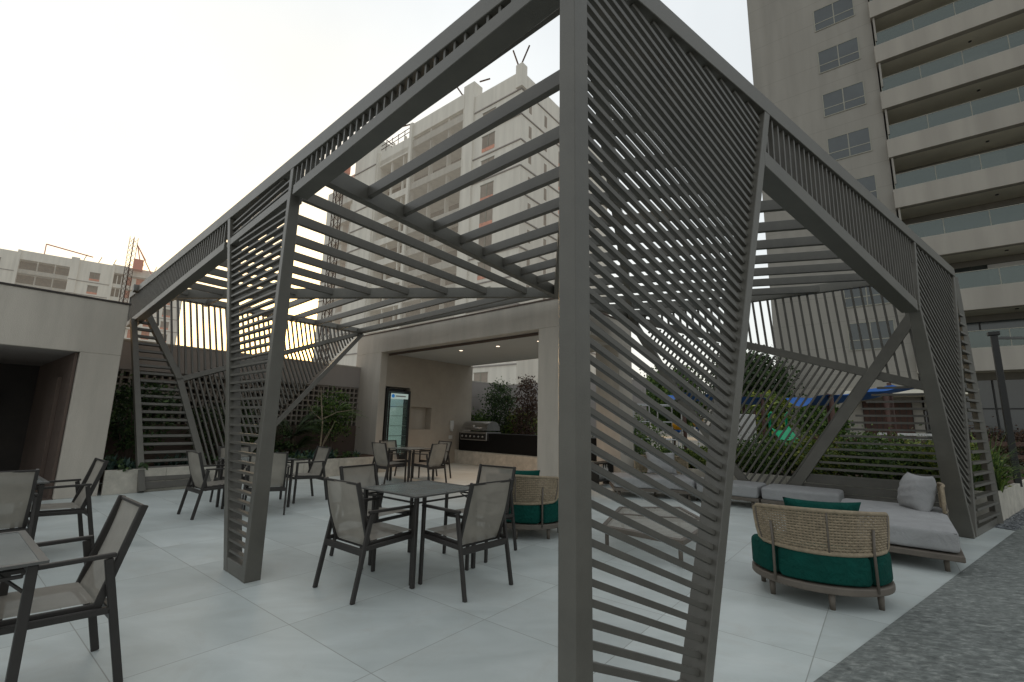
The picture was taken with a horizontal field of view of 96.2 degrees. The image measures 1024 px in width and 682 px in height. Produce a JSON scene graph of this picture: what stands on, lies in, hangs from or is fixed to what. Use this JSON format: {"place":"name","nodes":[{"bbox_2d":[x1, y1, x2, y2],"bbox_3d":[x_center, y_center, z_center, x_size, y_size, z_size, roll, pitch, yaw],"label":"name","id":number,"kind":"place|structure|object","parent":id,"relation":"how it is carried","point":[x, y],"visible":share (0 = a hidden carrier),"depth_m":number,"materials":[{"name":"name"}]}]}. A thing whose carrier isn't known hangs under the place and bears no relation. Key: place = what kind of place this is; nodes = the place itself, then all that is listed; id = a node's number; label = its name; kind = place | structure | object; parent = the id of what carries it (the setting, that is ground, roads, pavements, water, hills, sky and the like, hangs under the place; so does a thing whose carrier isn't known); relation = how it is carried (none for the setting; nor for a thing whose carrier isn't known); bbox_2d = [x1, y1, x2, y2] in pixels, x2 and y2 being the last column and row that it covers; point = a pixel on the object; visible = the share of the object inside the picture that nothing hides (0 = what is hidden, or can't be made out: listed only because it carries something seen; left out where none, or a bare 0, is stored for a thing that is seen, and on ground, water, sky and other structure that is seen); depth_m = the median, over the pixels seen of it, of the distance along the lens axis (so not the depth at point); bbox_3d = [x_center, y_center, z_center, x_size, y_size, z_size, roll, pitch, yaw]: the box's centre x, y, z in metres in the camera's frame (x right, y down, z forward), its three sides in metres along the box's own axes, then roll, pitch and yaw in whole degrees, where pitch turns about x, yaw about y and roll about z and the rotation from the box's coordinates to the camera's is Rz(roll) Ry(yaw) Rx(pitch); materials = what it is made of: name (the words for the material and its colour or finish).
{"place":"outdoors","nodes":[
{"label":"outdoors","id":0,"kind":"place"},
{"bbox_2d":[0,0,775,392],"label":"sky","id":1,"kind":"structure","parent":0,"point":[149,121],"materials":[{"name":"white"}]},
{"bbox_2d":[313,45,608,383],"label":"unfinished tower","id":2,"kind":"structure","parent":0,"point":[472,104],"depth_m":55.08,"materials":[{"name":"grey paint"}]},
{"bbox_2d":[474,372,487,381],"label":"window","id":3,"kind":"structure","parent":2,"relation":"in","point":[478,376],"depth_m":47.49,"materials":[{"name":"white glass"}]},
{"bbox_2d":[479,234,491,246],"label":"window","id":4,"kind":"structure","parent":2,"relation":"in","point":[487,240],"depth_m":50.08,"materials":[{"name":"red glass"}]},
{"bbox_2d":[479,208,492,227],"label":"window","id":5,"kind":"structure","parent":2,"relation":"in","point":[485,218],"depth_m":50.63,"materials":[{"name":"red glass"}]},
{"bbox_2d":[480,180,493,200],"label":"window","id":6,"kind":"structure","parent":2,"relation":"in","point":[486,190],"depth_m":51.20,"materials":[{"name":"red glass"}]},
{"bbox_2d":[482,131,494,152],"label":"window","id":7,"kind":"structure","parent":2,"relation":"in","point":[488,141],"depth_m":52.22,"materials":[{"name":"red glass"}]},
{"bbox_2d":[0,463,1022,681],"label":"terrace floor","id":8,"kind":"structure","parent":0,"point":[190,609],"depth_m":3.52,"materials":[{"name":"tile"}]},
{"bbox_2d":[0,469,39,574],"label":"armchair","id":9,"kind":"object","parent":8,"relation":"on","point":[18,494],"visible":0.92,"depth_m":4.07,"materials":[{"name":"grey fabric"}]},
{"bbox_2d":[0,530,49,681],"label":"dining table","id":10,"kind":"object","parent":8,"relation":"on","point":[19,549],"visible":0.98,"depth_m":2.02,"materials":[{"name":"grey metal"}]},
{"bbox_2d":[31,476,49,539],"bbox_3d":[-5.006,1.690,4.252,0.840,0.750,0.840,-7,-13,38],"label":"dining table","id":11,"kind":"object","parent":8,"relation":"on","point":[41,482],"visible":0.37,"depth_m":4.33,"materials":[{"name":"grey metal"}]},
{"bbox_2d":[9,458,108,547],"bbox_3d":[-4.800,1.728,4.866,0.580,0.904,0.611,-7,-13,38],"label":"armchair","id":12,"kind":"object","parent":8,"relation":"on","point":[84,489],"visible":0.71,"depth_m":4.92,"materials":[{"name":"grey fabric"}]},
{"bbox_2d":[0,282,130,500],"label":"side pavilion","id":13,"kind":"structure","parent":8,"relation":"on","point":[60,354],"depth_m":8.06,"materials":[{"name":"paint"}]},
{"bbox_2d":[31,377,62,491],"bbox_3d":[-8.644,1.707,8.505,1.000,2.050,0.060,-7,-13,38],"label":"door","id":14,"kind":"structure","parent":13,"relation":"in","point":[54,385],"depth_m":8.35,"materials":[{"name":"brown paint"}]},
{"bbox_2d":[0,495,147,681],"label":"armchair","id":15,"kind":"object","parent":8,"relation":"on","point":[91,588],"visible":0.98,"depth_m":2.47,"materials":[{"name":"grey fabric"}]},
{"bbox_2d":[177,450,243,519],"bbox_3d":[-4.397,2.067,6.732,0.580,0.904,0.611,-7,-13,38],"label":"armchair","id":16,"kind":"object","parent":8,"relation":"on","point":[198,477],"visible":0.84,"depth_m":6.57,"materials":[{"name":"grey fabric"}]},
{"bbox_2d":[209,446,250,501],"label":"armchair","id":17,"kind":"object","parent":8,"relation":"on","point":[221,452],"visible":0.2,"depth_m":7.76,"materials":[{"name":"grey fabric"}]},
{"bbox_2d":[101,453,396,495],"bbox_3d":[-5.800,3.026,10.937,1.600,0.420,6.300,-7,-13,38],"label":"stone planter","id":18,"kind":"object","parent":8,"relation":"on","point":[116,481],"visible":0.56,"depth_m":8.78,"materials":[{"name":"stone"}]},
{"bbox_2d":[103,453,148,471],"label":"rosette plant","id":19,"kind":"object","parent":18,"relation":"in","point":[124,464],"visible":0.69,"depth_m":8.45,"materials":[{"name":"green plant"}]},
{"bbox_2d":[105,371,180,462],"bbox_3d":[-7.632,1.544,9.196,1.856,1.911,1.170,1,-10,0],"label":"climbing shrub","id":20,"kind":"object","parent":18,"relation":"in","point":[121,430],"visible":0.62,"depth_m":9.11,"materials":[{"name":"green plant"}]},
{"bbox_2d":[154,453,217,465],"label":"rosette plant","id":21,"kind":"object","parent":18,"relation":"in","point":[179,462],"visible":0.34,"depth_m":9.51,"materials":[{"name":"green plant"}]},
{"bbox_2d":[176,396,257,456],"bbox_3d":[-6.679,2.032,10.585,2.161,1.557,1.105,1,-10,0],"label":"climbing shrub","id":22,"kind":"object","parent":18,"relation":"in","point":[215,428],"visible":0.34,"depth_m":10.50,"materials":[{"name":"green plant"}]},
{"bbox_2d":[254,449,313,458],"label":"rosette plant","id":23,"kind":"object","parent":18,"relation":"on","point":[295,455],"visible":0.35,"depth_m":11.02,"materials":[{"name":"green plant"}]},
{"bbox_2d":[245,411,339,452],"bbox_3d":[-5.644,2.448,11.642,2.308,1.349,1.929,1,-10,0],"label":"palm shrub","id":24,"kind":"object","parent":18,"relation":"in","point":[288,445],"visible":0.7,"depth_m":11.60,"materials":[{"name":"green plant"}]},
{"bbox_2d":[305,394,350,445],"bbox_3d":[-4.763,2.109,11.828,1.488,1.803,0.110,0,-10,7],"label":"bare tree","id":25,"kind":"object","parent":18,"relation":"in","point":[322,422],"visible":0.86,"depth_m":11.80,"materials":[{"name":"brown plant"}]},
{"bbox_2d":[301,446,360,459],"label":"rosette plant","id":26,"kind":"object","parent":18,"relation":"in","point":[332,454],"visible":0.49,"depth_m":11.94,"materials":[{"name":"green plant"}]},
{"bbox_2d":[298,385,366,449],"bbox_3d":[-4.919,2.188,12.586,1.955,1.973,1.700,1,-10,0],"label":"palm shrub","id":27,"kind":"object","parent":18,"relation":"on","point":[328,408],"visible":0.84,"depth_m":12.60,"materials":[{"name":"green plant"}]},
{"bbox_2d":[215,457,296,507],"bbox_3d":[-4.078,2.251,7.304,0.840,0.750,0.840,-7,-13,38],"label":"dining table","id":28,"kind":"object","parent":8,"relation":"on","point":[243,465],"visible":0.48,"depth_m":7.30,"materials":[{"name":"grey metal"}]},
{"bbox_2d":[242,452,289,514],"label":"armchair","id":29,"kind":"object","parent":8,"relation":"on","point":[280,469],"visible":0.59,"depth_m":6.80,"materials":[{"name":"grey fabric"}]},
{"bbox_2d":[99,339,507,482],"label":"perimeter wall","id":30,"kind":"structure","parent":8,"relation":"on","point":[343,378],"depth_m":12.11,"materials":[{"name":"grey paint"}]},
{"bbox_2d":[279,446,331,503],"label":"armchair","id":31,"kind":"object","parent":8,"relation":"on","point":[316,465],"visible":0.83,"depth_m":8.16,"materials":[{"name":"grey fabric"}]},
{"bbox_2d":[312,477,413,604],"bbox_3d":[-1.256,1.647,3.990,0.580,0.904,0.611,-7,-13,38],"label":"armchair","id":32,"kind":"object","parent":8,"relation":"on","point":[347,523],"visible":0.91,"depth_m":3.85,"materials":[{"name":"grey fabric"}]},
{"bbox_2d":[329,463,413,565],"bbox_3d":[-1.484,1.810,4.936,0.611,0.904,0.580,-5,-12,30],"label":"armchair","id":33,"kind":"object","parent":8,"relation":"on","point":[365,475],"visible":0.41,"depth_m":5.06,"materials":[{"name":"grey fabric"}]},
{"bbox_2d":[371,442,406,483],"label":"armchair","id":34,"kind":"object","parent":8,"relation":"on","point":[382,459],"visible":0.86,"depth_m":10.25,"materials":[{"name":"grey fabric"}]},
{"bbox_2d":[377,440,411,478],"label":"armchair","id":35,"kind":"object","parent":8,"relation":"on","point":[390,444],"visible":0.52,"depth_m":11.57,"materials":[{"name":"grey fabric"}]},
{"bbox_2d":[382,387,410,463],"bbox_3d":[-3.611,2.625,14.060,0.410,2.330,0.901,-7,-13,40],"label":"display fridge","id":36,"kind":"object","parent":8,"relation":"on","point":[396,415],"visible":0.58,"depth_m":14.23,"materials":[{"name":"metal"}]},
{"bbox_2d":[386,447,434,481],"bbox_3d":[-2.392,2.923,10.899,0.840,0.750,0.840,-7,-13,38],"label":"dining table","id":37,"kind":"object","parent":8,"relation":"on","point":[410,449],"visible":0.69,"depth_m":10.80,"materials":[{"name":"grey metal"}]},
{"bbox_2d":[359,480,475,588],"bbox_3d":[-0.898,1.815,4.469,0.840,0.750,0.840,-7,-13,38],"label":"dining table","id":38,"kind":"object","parent":8,"relation":"on","point":[417,490],"visible":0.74,"depth_m":4.35,"materials":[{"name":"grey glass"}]},
{"bbox_2d":[410,443,447,482],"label":"armchair","id":39,"kind":"object","parent":8,"relation":"on","point":[435,459],"visible":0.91,"depth_m":10.40,"materials":[{"name":"grey fabric"}]},
{"bbox_2d":[418,440,451,477],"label":"armchair","id":40,"kind":"object","parent":8,"relation":"on","point":[447,451],"visible":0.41,"depth_m":11.48,"materials":[{"name":"grey metal"}]},
{"bbox_2d":[418,478,512,602],"bbox_3d":[-0.393,1.681,4.082,0.611,0.904,0.580,-8,-13,41],"label":"armchair","id":41,"kind":"object","parent":8,"relation":"on","point":[484,516],"visible":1,"depth_m":3.96,"materials":[{"name":"grey fabric"}]},
{"bbox_2d":[442,464,516,562],"bbox_3d":[-0.335,1.864,5.103,0.580,0.904,0.611,-5,-12,32],"label":"armchair","id":42,"kind":"object","parent":8,"relation":"on","point":[488,473],"visible":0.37,"depth_m":5.26,"materials":[{"name":"grey fabric"}]},
{"bbox_2d":[471,408,495,431],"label":"hedge shrub","id":43,"kind":"object","parent":8,"relation":"on","point":[478,417],"visible":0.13,"depth_m":17.46,"materials":[{"name":"green plant"}]},
{"bbox_2d":[354,298,633,489],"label":"barbecue house","id":44,"kind":"structure","parent":8,"relation":"on","point":[429,365],"depth_m":13.59,"materials":[{"name":"paint"}]},
{"bbox_2d":[460,421,500,440],"bbox_3d":[-1.079,3.010,15.432,1.275,0.615,0.795,-8,-13,41],"label":"barbecue grill","id":45,"kind":"object","parent":44,"relation":"on","point":[480,427],"visible":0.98,"depth_m":15.15,"materials":[{"name":"silver metal"}]},
{"bbox_2d":[473,376,525,433],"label":"tall shrub","id":46,"kind":"object","parent":8,"relation":"on","point":[501,399],"visible":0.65,"depth_m":17.57,"materials":[{"name":"green plant"}]},
{"bbox_2d":[498,406,537,434],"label":"hedge shrub","id":47,"kind":"object","parent":8,"relation":"on","point":[512,426],"visible":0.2,"depth_m":17.14,"materials":[{"name":"green plant"}]},
{"bbox_2d":[507,374,537,434],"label":"tall shrub","id":48,"kind":"object","parent":8,"relation":"on","point":[528,407],"visible":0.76,"depth_m":16.48,"materials":[{"name":"green plant"}]},
{"bbox_2d":[502,475,557,538],"bbox_3d":[0.174,2.107,6.039,1.040,0.766,0.935,-2,-11,18],"label":"lounge armchair","id":49,"kind":"object","parent":8,"relation":"on","point":[540,512],"visible":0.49,"depth_m":5.63,"materials":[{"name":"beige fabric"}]},
{"bbox_2d":[513,470,539,498],"bbox_3d":[0.098,1.819,5.835,0.560,0.385,0.197,-2,-11,18],"label":"pillow","id":50,"kind":"object","parent":49,"relation":"on","point":[533,472],"visible":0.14,"depth_m":5.75,"materials":[{"name":"green fabric"}]},
{"bbox_2d":[126,0,1003,681],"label":"pergola","id":51,"kind":"object","parent":8,"relation":"on","point":[730,140],"visible":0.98,"depth_m":3.97,"materials":[{"name":"paint"}]},
{"bbox_2d":[505,379,646,452],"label":"wall","id":52,"kind":"structure","parent":8,"relation":"on","point":[635,398],"depth_m":17.46,"materials":[{"name":"grey paint"}]},
{"bbox_2d":[591,461,613,483],"bbox_3d":[2.081,3.099,10.732,0.280,0.530,0.750,-7,-13,38],"label":"bottle shelf","id":53,"kind":"object","parent":8,"relation":"on","point":[595,477],"visible":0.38,"depth_m":10.62,"materials":[{"name":"metal"}]},
{"bbox_2d":[592,405,675,472],"bbox_3d":[3.503,2.960,13.716,2.700,2.281,2.841,1,-10,0],"label":"hedge shrub","id":54,"kind":"object","parent":8,"relation":"on","point":[638,448],"visible":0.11,"depth_m":13.31,"materials":[{"name":"green plant"}]},
{"bbox_2d":[603,506,698,560],"bbox_3d":[1.821,2.322,5.635,1.190,0.270,2.105,-3,-11,21],"label":"coffee table","id":55,"kind":"object","parent":8,"relation":"on","point":[632,515],"visible":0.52,"depth_m":5.35,"materials":[{"name":"beige metal"}]},
{"bbox_2d":[609,455,698,499],"bbox_3d":[2.921,2.764,9.428,1.750,0.769,1.018,0,-10,7],"label":"sofa module","id":56,"kind":"object","parent":8,"relation":"on","point":[636,482],"visible":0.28,"depth_m":9.02,"materials":[{"name":"grey fabric"}]},
{"bbox_2d":[645,452,677,474],"bbox_3d":[3.119,2.552,9.617,0.617,0.446,0.242,1,-10,0],"label":"pillow","id":57,"kind":"object","parent":56,"relation":"on","point":[660,463],"visible":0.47,"depth_m":9.54,"materials":[{"name":"grey fabric"}]},
{"bbox_2d":[633,404,682,450],"bbox_3d":[4.240,2.919,13.717,1.435,2.015,0.840,1,-10,0],"label":"jungle gym","id":58,"kind":"object","parent":8,"relation":"on","point":[672,439],"visible":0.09,"depth_m":13.43,"materials":[{"name":"silver metal"}]},
{"bbox_2d":[654,475,703,500],"bbox_3d":[3.320,2.924,9.227,0.910,0.400,0.800,-7,-13,39],"label":"sofa module","id":59,"kind":"object","parent":8,"relation":"on","point":[687,480],"visible":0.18,"depth_m":8.80,"materials":[{"name":"grey fabric"}]},
{"bbox_2d":[668,392,765,449],"bbox_3d":[6.689,2.983,15.035,2.700,2.450,1.400,1,-10,0],"label":"shade sail","id":60,"kind":"object","parent":8,"relation":"on","point":[749,400],"visible":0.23,"depth_m":14.60,"materials":[{"name":"blue fabric"}]},
{"bbox_2d":[696,480,766,505],"bbox_3d":[4.108,2.827,8.587,1.070,0.400,0.800,-7,-13,39],"label":"sofa module","id":61,"kind":"object","parent":8,"relation":"on","point":[750,491],"visible":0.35,"depth_m":8.13,"materials":[{"name":"grey fabric"}]},
{"bbox_2d":[737,411,757,442],"bbox_3d":[6.243,2.773,12.328,0.698,1.900,0.109,0,-10,4],"label":"noughts board","id":62,"kind":"object","parent":8,"relation":"on","point":[747,424],"visible":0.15,"depth_m":12.37,"materials":[{"name":"white paint"}]},
{"bbox_2d":[761,483,843,508],"bbox_3d":[4.986,2.719,7.875,1.140,0.400,0.800,-7,-13,39],"label":"sofa module","id":63,"kind":"object","parent":8,"relation":"on","point":[773,493],"visible":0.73,"depth_m":7.70,"materials":[{"name":"grey fabric"}]},
{"bbox_2d":[751,503,895,610],"bbox_3d":[2.680,1.805,4.040,1.040,0.766,0.935,-3,-11,22],"label":"lounge armchair","id":64,"kind":"object","parent":8,"relation":"on","point":[830,566],"visible":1,"depth_m":3.67,"materials":[{"name":"beige wicker"}]},
{"bbox_2d":[782,497,860,546],"bbox_3d":[2.587,1.517,3.842,0.560,0.385,0.197,-3,-11,22],"label":"pillow","id":65,"kind":"object","parent":64,"relation":"on","point":[851,506],"visible":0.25,"depth_m":3.79,"materials":[{"name":"green fabric"}]},
{"bbox_2d":[651,464,1023,520],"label":"stone planter","id":66,"kind":"object","parent":8,"relation":"on","point":[1011,500],"visible":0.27,"depth_m":8.34,"materials":[{"name":"stone"}]},
{"bbox_2d":[645,445,698,467],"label":"hedge shrub","id":67,"kind":"object","parent":66,"relation":"in","point":[662,448],"visible":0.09,"depth_m":11.11,"materials":[{"name":"green plant"}]},
{"bbox_2d":[687,443,748,468],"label":"hedge shrub","id":68,"kind":"object","parent":66,"relation":"in","point":[701,459],"visible":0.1,"depth_m":10.53,"materials":[{"name":"green plant"}]},
{"bbox_2d":[736,426,797,474],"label":"hedge shrub","id":69,"kind":"object","parent":66,"relation":"in","point":[762,457],"visible":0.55,"depth_m":9.83,"materials":[{"name":"green plant"}]},
{"bbox_2d":[770,429,863,476],"bbox_3d":[6.229,2.421,9.455,1.825,1.191,1.726,-8,-14,43],"label":"hedge shrub","id":70,"kind":"object","parent":66,"relation":"in","point":[806,451],"visible":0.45,"depth_m":9.23,"materials":[{"name":"green plant"}]},
{"bbox_2d":[825,424,925,479],"bbox_3d":[7.115,2.329,8.877,1.780,1.434,1.944,1,-10,0],"label":"hedge shrub","id":71,"kind":"object","parent":66,"relation":"in","point":[875,461],"visible":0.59,"depth_m":8.71,"materials":[{"name":"green plant"}]},
{"bbox_2d":[883,424,1016,487],"bbox_3d":[7.816,2.262,8.333,1.631,1.500,1.797,4,-11,-17],"label":"hedge shrub","id":72,"kind":"object","parent":66,"relation":"in","point":[926,464],"visible":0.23,"depth_m":8.22,"materials":[{"name":"green plant"}]},
{"bbox_2d":[894,427,1023,491],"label":"grass plant","id":73,"kind":"object","parent":66,"relation":"in","point":[1001,485],"depth_m":7.61,"materials":[{"name":"green plant"}]},
{"bbox_2d":[987,331,1023,486],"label":"lamp post","id":74,"kind":"object","parent":66,"relation":"in","point":[1001,382],"visible":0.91,"depth_m":8.99,"materials":[{"name":"metal"}]},
{"bbox_2d":[841,482,965,571],"bbox_3d":[4.707,2.160,5.723,1.160,0.739,2.142,-7,-13,39],"label":"daybed","id":75,"kind":"object","parent":8,"relation":"on","point":[933,533],"visible":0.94,"depth_m":4.87,"materials":[{"name":"grey fabric"}]},
{"bbox_2d":[897,472,936,511],"bbox_3d":[5.238,1.968,5.954,0.342,0.485,0.622,1,-10,0],"label":"pillow","id":76,"kind":"object","parent":75,"relation":"on","point":[917,492],"visible":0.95,"depth_m":5.79,"materials":[{"name":"grey fabric"}]},
{"bbox_2d":[647,434,1023,473],"bbox_3d":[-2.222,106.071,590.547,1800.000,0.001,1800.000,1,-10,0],"label":"ground","id":77,"kind":"structure","parent":0,"point":[692,439],"depth_m":41.90,"materials":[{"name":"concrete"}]},
{"bbox_2d":[0,244,181,344],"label":"unfinished block","id":78,"kind":"structure","parent":77,"relation":"on","point":[76,275],"depth_m":105.85,"materials":[{"name":"grey paint"}]},
{"bbox_2d":[119,236,151,302],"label":"construction hoist","id":79,"kind":"object","parent":77,"relation":"on","point":[138,264],"visible":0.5,"depth_m":111.12,"materials":[{"name":"metal"}]},
{"bbox_2d":[317,167,350,362],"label":"construction hoist","id":80,"kind":"object","parent":77,"relation":"on","point":[348,170],"visible":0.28,"depth_m":68.03,"materials":[{"name":"metal"}]},
{"bbox_2d":[639,365,710,444],"bbox_3d":[9.273,3.803,26.851,5.125,5.085,5.106,1,-10,0],"label":"park tree","id":81,"kind":"object","parent":77,"relation":"on","point":[662,418],"visible":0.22,"depth_m":25.88,"materials":[{"name":"green plant"}]},
{"bbox_2d":[701,343,806,446],"bbox_3d":[13.019,3.088,25.653,6.050,6.221,5.881,1,-10,0],"label":"park tree","id":82,"kind":"object","parent":77,"relation":"on","point":[775,382],"visible":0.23,"depth_m":24.27,"materials":[{"name":"green plant"}]},
{"bbox_2d":[741,389,796,441],"bbox_3d":[10.890,3.544,19.679,2.174,3.154,2.239,10,-13,-41],"label":"park tree","id":83,"kind":"object","parent":77,"relation":"on","point":[777,412],"visible":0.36,"depth_m":19.19,"materials":[{"name":"green plant"}]},
{"bbox_2d":[768,412,797,447],"bbox_3d":[7.156,2.674,11.452,0.510,1.827,1.549,3,-10,-11],"label":"play slide","id":84,"kind":"object","parent":77,"relation":"on","point":[785,434],"visible":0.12,"depth_m":12.04,"materials":[{"name":"green plastic"}]},
{"bbox_2d":[792,404,854,437],"bbox_3d":[14.372,4.019,21.087,2.501,2.853,2.351,1,-10,0],"label":"park tree","id":85,"kind":"object","parent":77,"relation":"on","point":[843,431],"visible":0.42,"depth_m":20.80,"materials":[{"name":"green plant"}]},
{"bbox_2d":[785,383,914,454],"bbox_3d":[10.053,2.532,13.238,3.307,2.850,1.640,1,-10,0],"label":"shade sail","id":86,"kind":"object","parent":77,"relation":"on","point":[868,396],"visible":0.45,"depth_m":13.01,"materials":[{"name":"blue fabric"}]},
{"bbox_2d":[775,434,1023,473],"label":"play fence","id":87,"kind":"object","parent":77,"relation":"on","point":[1005,444],"visible":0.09,"depth_m":11.77,"materials":[{"name":"red wood"}]},
{"bbox_2d":[968,416,1020,463],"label":"red shrub","id":88,"kind":"object","parent":77,"relation":"on","point":[993,438],"visible":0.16,"depth_m":19.13,"materials":[{"name":"green plant"}]},
{"bbox_2d":[977,509,1023,529],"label":"gravel bed","id":89,"kind":"object","parent":77,"relation":"on","point":[1012,524],"visible":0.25,"depth_m":7.09,"materials":[{"name":"grey gravel"}]},
{"bbox_2d":[996,425,1023,466],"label":"red shrub","id":90,"kind":"object","parent":77,"relation":"on","point":[1020,437],"visible":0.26,"depth_m":18.77,"materials":[{"name":"green plant"}]},
{"bbox_2d":[747,0,1023,463],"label":"apartment tower","id":91,"kind":"structure","parent":0,"point":[909,114],"depth_m":24.17,"materials":[{"name":"beige concrete"}]},
{"bbox_2d":[813,0,854,31],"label":"window","id":92,"kind":"structure","parent":91,"relation":"in","point":[837,11],"depth_m":27.61,"materials":[{"name":"grey glass"}]},
{"bbox_2d":[817,36,860,73],"bbox_3d":[19.254,-16.835,27.106,1.980,1.500,0.075,-7,-13,38],"label":"window","id":93,"kind":"structure","parent":91,"relation":"in","point":[848,51],"depth_m":27.08,"materials":[{"name":"grey glass"}]},
{"bbox_2d":[822,80,865,117],"bbox_3d":[19.194,-13.990,26.602,1.980,1.500,0.075,-7,-13,38],"label":"window","id":94,"kind":"structure","parent":91,"relation":"in","point":[851,96],"depth_m":26.57,"materials":[{"name":"grey glass"}]},
{"bbox_2d":[827,126,871,160],"bbox_3d":[19.134,-11.145,26.097,1.980,1.500,0.075,-7,-13,38],"label":"window","id":95,"kind":"structure","parent":91,"relation":"in","point":[856,142],"depth_m":26.05,"materials":[{"name":"grey glass"}]},
{"bbox_2d":[843,287,889,307],"bbox_3d":[18.956,-2.610,24.584,1.980,1.500,0.075,-7,-13,38],"label":"window","id":96,"kind":"structure","parent":91,"relation":"in","point":[856,293],"depth_m":24.64,"materials":[{"name":"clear glass"}]},
{"bbox_2d":[856,174,878,199],"bbox_3d":[19.075,-8.300,25.593,1.980,1.500,0.075,-7,-13,38],"label":"window","id":97,"kind":"structure","parent":91,"relation":"in","point":[869,182],"depth_m":25.17,"materials":[{"name":"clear glass"}]},
{"bbox_2d":[847,319,894,350],"bbox_3d":[18.907,-0.296,24.174,1.980,1.500,0.075,-7,-13,38],"label":"window","id":98,"kind":"structure","parent":91,"relation":"in","point":[882,323],"depth_m":24.20,"materials":[{"name":"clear glass"}]},
{"bbox_2d":[862,401,915,446],"bbox_3d":[19.002,4.473,23.129,1.970,2.850,0.100,-7,-13,38],"label":"entrance door","id":99,"kind":"structure","parent":91,"relation":"in","point":[864,405],"depth_m":23.28,"materials":[{"name":"red wood"}]},
{"bbox_2d":[954,259,1023,272],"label":"sliding doors","id":100,"kind":"structure","parent":91,"relation":"in","point":[1017,262],"depth_m":23.01,"materials":[{"name":"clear glass"}]},
{"bbox_2d":[966,318,1023,330],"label":"sliding doors","id":101,"kind":"structure","parent":91,"relation":"in","point":[1010,323],"depth_m":22.63,"materials":[{"name":"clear glass"}]},
{"bbox_2d":[814,525,1023,681],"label":"slate pavement","id":102,"kind":"structure","parent":0,"point":[966,624],"depth_m":3.19,"materials":[{"name":"grey stone"}]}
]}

